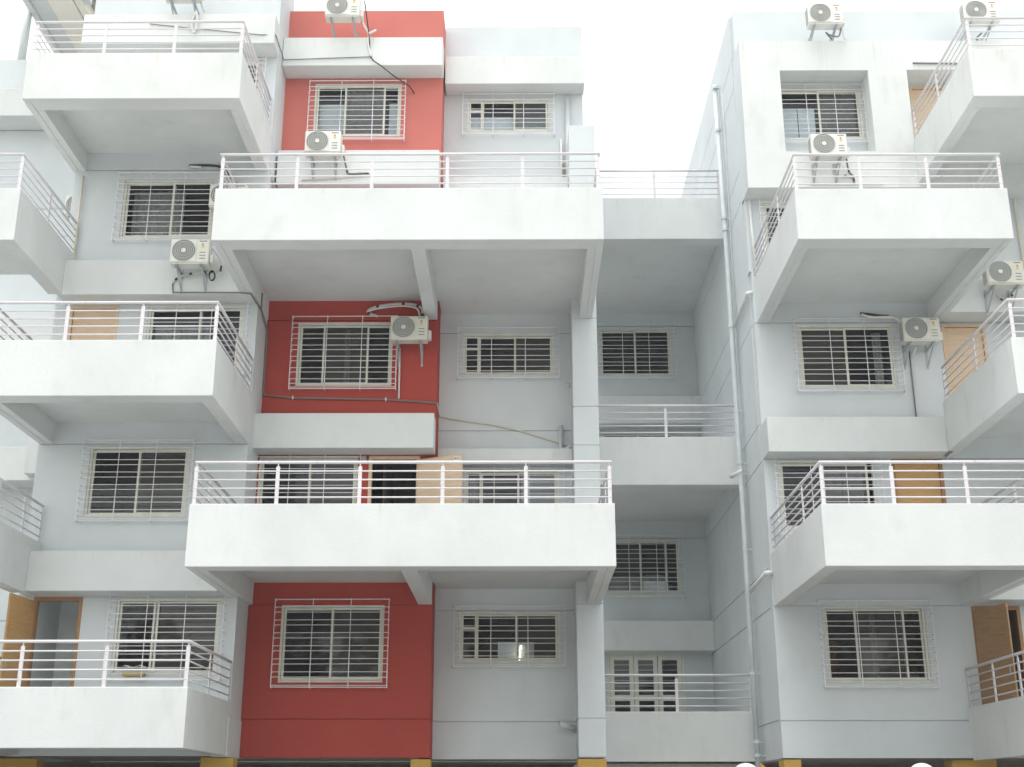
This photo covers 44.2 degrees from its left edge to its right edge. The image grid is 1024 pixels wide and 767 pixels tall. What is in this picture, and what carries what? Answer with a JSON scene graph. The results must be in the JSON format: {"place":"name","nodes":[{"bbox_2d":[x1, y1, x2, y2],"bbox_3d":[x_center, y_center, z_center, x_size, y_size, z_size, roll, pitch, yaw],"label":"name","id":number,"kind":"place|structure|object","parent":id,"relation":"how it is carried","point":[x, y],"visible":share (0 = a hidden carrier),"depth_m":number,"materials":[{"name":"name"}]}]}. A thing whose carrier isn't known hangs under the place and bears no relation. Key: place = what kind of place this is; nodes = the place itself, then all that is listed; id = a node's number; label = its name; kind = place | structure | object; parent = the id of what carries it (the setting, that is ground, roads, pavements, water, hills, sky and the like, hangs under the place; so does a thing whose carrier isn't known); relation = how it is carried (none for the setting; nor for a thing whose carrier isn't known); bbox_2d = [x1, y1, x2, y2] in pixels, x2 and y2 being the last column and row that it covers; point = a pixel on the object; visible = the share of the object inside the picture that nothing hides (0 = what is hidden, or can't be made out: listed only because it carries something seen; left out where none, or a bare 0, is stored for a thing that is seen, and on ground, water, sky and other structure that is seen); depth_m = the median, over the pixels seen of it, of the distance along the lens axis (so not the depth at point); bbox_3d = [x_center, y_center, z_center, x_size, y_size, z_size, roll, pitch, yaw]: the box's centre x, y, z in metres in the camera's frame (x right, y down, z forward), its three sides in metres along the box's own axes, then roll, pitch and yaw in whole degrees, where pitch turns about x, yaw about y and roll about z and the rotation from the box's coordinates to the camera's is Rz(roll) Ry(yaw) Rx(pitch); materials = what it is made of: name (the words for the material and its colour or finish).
{"place":"outdoors","nodes":[
{"label":"outdoors","id":0,"kind":"place"},
{"bbox_2d":[0,0,1023,197],"label":"sky","id":1,"kind":"structure","parent":0,"point":[649,65],"materials":[{"name":"white"}]},
{"label":"ground","id":2,"kind":"structure","parent":0,"visible":0},
{"bbox_2d":[0,0,754,766],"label":"apartment building","id":3,"kind":"structure","parent":2,"relation":"on","point":[266,500],"depth_m":25.50,"materials":[{"name":"grey paint"}]},
{"bbox_2d":[0,593,83,686],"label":"door","id":4,"kind":"structure","parent":3,"relation":"in","point":[22,612],"depth_m":23.68,"materials":[{"name":"brown wood"}]},
{"bbox_2d":[64,195,71,219],"bbox_3d":[-10.081,-3.838,29.753,0.843,1.090,0.616,0,-19,0],"label":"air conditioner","id":5,"kind":"object","parent":3,"relation":"attached to","point":[68,202],"visible":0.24,"depth_m":29.58,"materials":[{"name":"metal"}]},
{"bbox_2d":[67,305,155,339],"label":"door","id":6,"kind":"structure","parent":3,"relation":"in","point":[73,314],"depth_m":25.81,"materials":[{"name":"brown wood"}]},
{"bbox_2d":[122,672,145,675],"bbox_3d":[-7.042,5.413,23.467,0.400,0.070,0.120,0,-19,0],"label":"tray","id":7,"kind":"object","parent":3,"relation":"in","point":[137,673],"visible":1,"depth_m":23.41,"materials":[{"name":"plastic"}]},
{"bbox_2d":[74,439,195,522],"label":"window","id":8,"kind":"structure","parent":3,"relation":"in","point":[150,482],"depth_m":24.83,"materials":[{"name":"paint"}]},
{"bbox_2d":[101,594,225,680],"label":"window","id":9,"kind":"structure","parent":3,"relation":"in","point":[197,620],"depth_m":23.89,"materials":[{"name":"paint"}]},
{"bbox_2d":[111,171,219,242],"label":"window","id":10,"kind":"structure","parent":3,"relation":"in","point":[179,209],"depth_m":27.03,"materials":[{"name":"paint"}]},
{"bbox_2d":[166,0,204,33],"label":"air conditioner","id":11,"kind":"object","parent":3,"relation":"attached to","point":[193,2],"visible":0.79,"depth_m":27.46,"materials":[{"name":"metal"}]},
{"bbox_2d":[138,304,249,376],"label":"window","id":12,"kind":"structure","parent":3,"relation":"in","point":[235,314],"depth_m":26.02,"materials":[{"name":"paint"}]},
{"bbox_2d":[170,239,221,293],"bbox_3d":[-6.345,-2.351,25.255,1.036,0.950,0.576,0,-19,0],"label":"air conditioner","id":13,"kind":"object","parent":3,"relation":"attached to","point":[190,254],"visible":1,"depth_m":25.11,"materials":[{"name":"metal"}]},
{"bbox_2d":[189,164,248,212],"bbox_3d":[-6.158,-3.966,26.376,1.459,1.666,0.576,0,-19,0],"label":"air conditioner","id":14,"kind":"object","parent":3,"relation":"attached to","point":[213,187],"visible":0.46,"depth_m":26.14,"materials":[{"name":"metal"}]},
{"bbox_2d":[246,54,267,105],"bbox_3d":[-6.395,-6.466,27.515,2.049,1.588,0.279,0,-19,1],"label":"window","id":15,"kind":"structure","parent":3,"relation":"in","point":[261,63],"depth_m":27.63,"materials":[{"name":"paint"}]},
{"bbox_2d":[254,453,393,503],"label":"window","id":16,"kind":"structure","parent":3,"relation":"in","point":[262,475],"depth_m":25.90,"materials":[{"name":"paint"}]},
{"bbox_2d":[270,598,389,688],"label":"window","id":17,"kind":"structure","parent":3,"relation":"in","point":[319,643],"depth_m":24.83,"materials":[{"name":"paint"}]},
{"bbox_2d":[304,131,369,179],"bbox_3d":[-3.755,-4.921,27.184,1.388,0.930,0.530,0,-19,0],"label":"air conditioner","id":18,"kind":"object","parent":3,"relation":"attached to","point":[323,141],"visible":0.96,"depth_m":27.05,"materials":[{"name":"metal"}]},
{"bbox_2d":[288,315,397,390],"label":"window","id":19,"kind":"structure","parent":3,"relation":"in","point":[351,354],"depth_m":26.73,"materials":[{"name":"paint"}]},
{"bbox_2d":[307,79,406,141],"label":"window","id":20,"kind":"structure","parent":3,"relation":"in","point":[373,109],"depth_m":28.57,"materials":[{"name":"paint"}]},
{"bbox_2d":[325,0,414,93],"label":"air conditioner","id":21,"kind":"object","parent":3,"relation":"attached to","point":[344,11],"visible":0.99,"depth_m":28.19,"materials":[{"name":"metal"}]},
{"bbox_2d":[366,302,431,366],"bbox_3d":[-2.392,-1.104,26.432,1.418,1.384,0.606,0,-19,0],"label":"air conditioner","id":22,"kind":"object","parent":3,"relation":"attached to","point":[409,330],"visible":1,"depth_m":26.19,"materials":[{"name":"metal"}]},
{"bbox_2d":[367,454,462,503],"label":"door","id":23,"kind":"structure","parent":3,"relation":"in","point":[371,475],"depth_m":25.70,"materials":[{"name":"brown wood"}]},
{"bbox_2d":[457,326,559,379],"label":"window","id":24,"kind":"structure","parent":3,"relation":"in","point":[530,354],"depth_m":27.52,"materials":[{"name":"paint"}]},
{"bbox_2d":[462,93,554,137],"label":"window","id":25,"kind":"structure","parent":3,"relation":"in","point":[484,116],"depth_m":29.39,"materials":[{"name":"paint"}]},
{"bbox_2d":[453,605,565,667],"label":"window","id":26,"kind":"structure","parent":3,"relation":"in","point":[523,636],"depth_m":25.59,"materials":[{"name":"paint"}]},
{"bbox_2d":[462,464,563,502],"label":"window","id":27,"kind":"structure","parent":3,"relation":"in","point":[468,475],"depth_m":26.61,"materials":[{"name":"paint"}]},
{"bbox_2d":[597,323,676,379],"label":"window","id":28,"kind":"structure","parent":3,"relation":"in","point":[624,353],"depth_m":37.31,"materials":[{"name":"paint"}]},
{"bbox_2d":[599,433,679,436],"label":"window","id":29,"kind":"structure","parent":3,"relation":"in","point":[603,434],"depth_m":34.99,"materials":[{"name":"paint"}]},
{"bbox_2d":[604,534,686,597],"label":"window","id":30,"kind":"structure","parent":3,"relation":"in","point":[642,566],"depth_m":33.88,"materials":[{"name":"paint"}]},
{"bbox_2d":[607,653,685,711],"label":"door","id":31,"kind":"structure","parent":3,"relation":"in","point":[617,663],"depth_m":33.02,"materials":[{"name":"paint"}]},
{"bbox_2d":[736,763,754,766],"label":"garden lamp","id":32,"kind":"object","parent":2,"relation":"on","point":[745,765],"visible":1,"depth_m":11.90,"materials":[{"name":"paint"}]},
{"bbox_2d":[681,11,1023,766],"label":"apartment building","id":33,"kind":"structure","parent":2,"relation":"on","point":[865,539],"depth_m":25.80,"materials":[{"name":"grey paint"}]},
{"bbox_2d":[758,199,786,255],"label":"window","id":34,"kind":"structure","parent":33,"relation":"in","point":[766,206],"depth_m":27.91,"materials":[{"name":"paint"}]},
{"bbox_2d":[781,83,868,144],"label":"window","id":35,"kind":"structure","parent":33,"relation":"in","point":[806,112],"depth_m":28.67,"materials":[{"name":"paint"}]},
{"bbox_2d":[805,3,845,40],"bbox_3d":[7.109,-8.038,28.741,0.870,0.870,0.926,0,-19,0],"label":"air conditioner","id":36,"kind":"object","parent":33,"relation":"attached to","point":[819,16],"visible":0.95,"depth_m":28.40,"materials":[{"name":"metal"}]},
{"bbox_2d":[773,457,884,535],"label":"window","id":37,"kind":"structure","parent":33,"relation":"in","point":[791,472],"depth_m":25.99,"materials":[{"name":"paint"}]},
{"bbox_2d":[808,133,854,182],"bbox_3d":[6.928,-4.843,27.195,1.032,0.930,0.623,0,-19,0],"label":"air conditioner","id":38,"kind":"object","parent":33,"relation":"attached to","point":[826,143],"visible":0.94,"depth_m":27.02,"materials":[{"name":"metal"}]},
{"bbox_2d":[792,317,905,392],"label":"window","id":39,"kind":"structure","parent":33,"relation":"in","point":[831,356],"depth_m":26.87,"materials":[{"name":"paint"}]},
{"bbox_2d":[817,599,939,688],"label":"window","id":40,"kind":"structure","parent":33,"relation":"in","point":[863,643],"depth_m":24.95,"materials":[{"name":"paint"}]},
{"bbox_2d":[860,312,942,368],"bbox_3d":[8.222,-1.000,26.541,1.573,1.266,0.601,0,-19,0],"label":"air conditioner","id":41,"kind":"object","parent":33,"relation":"attached to","point":[919,331],"visible":1,"depth_m":26.33,"materials":[{"name":"metal"}]},
{"bbox_2d":[865,459,946,502],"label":"door","id":42,"kind":"structure","parent":33,"relation":"in","point":[897,475],"depth_m":25.88,"materials":[{"name":"brown wood"}]},
{"bbox_2d":[909,86,945,137],"bbox_3d":[9.530,-5.753,28.511,0.930,2.170,0.142,0,-19,0],"label":"door","id":43,"kind":"structure","parent":33,"relation":"in","point":[915,92],"depth_m":28.71,"materials":[{"name":"brown wood"}]},
{"bbox_2d":[941,324,988,395],"bbox_3d":[9.635,-0.140,26.629,0.940,2.350,0.142,0,-19,0],"label":"door","id":44,"kind":"structure","parent":33,"relation":"in","point":[954,335],"depth_m":26.79,"materials":[{"name":"brown wood"}]},
{"bbox_2d":[958,0,1000,40],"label":"air conditioner","id":45,"kind":"object","parent":33,"relation":"attached to","point":[974,8],"visible":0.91,"depth_m":28.41,"materials":[{"name":"metal"}]},
{"bbox_2d":[971,603,1023,704],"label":"door","id":46,"kind":"structure","parent":33,"relation":"in","point":[998,632],"depth_m":24.38,"materials":[{"name":"brown wood"}]},
{"bbox_2d":[982,261,1023,315],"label":"air conditioner","id":47,"kind":"object","parent":33,"relation":"attached to","point":[1003,275],"visible":0.88,"depth_m":26.04,"materials":[{"name":"metal"}]},
{"bbox_2d":[912,763,931,766],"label":"garden lamp","id":48,"kind":"object","parent":2,"relation":"on","point":[921,765],"visible":1,"depth_m":11.89,"materials":[{"name":"paint"}]}
]}

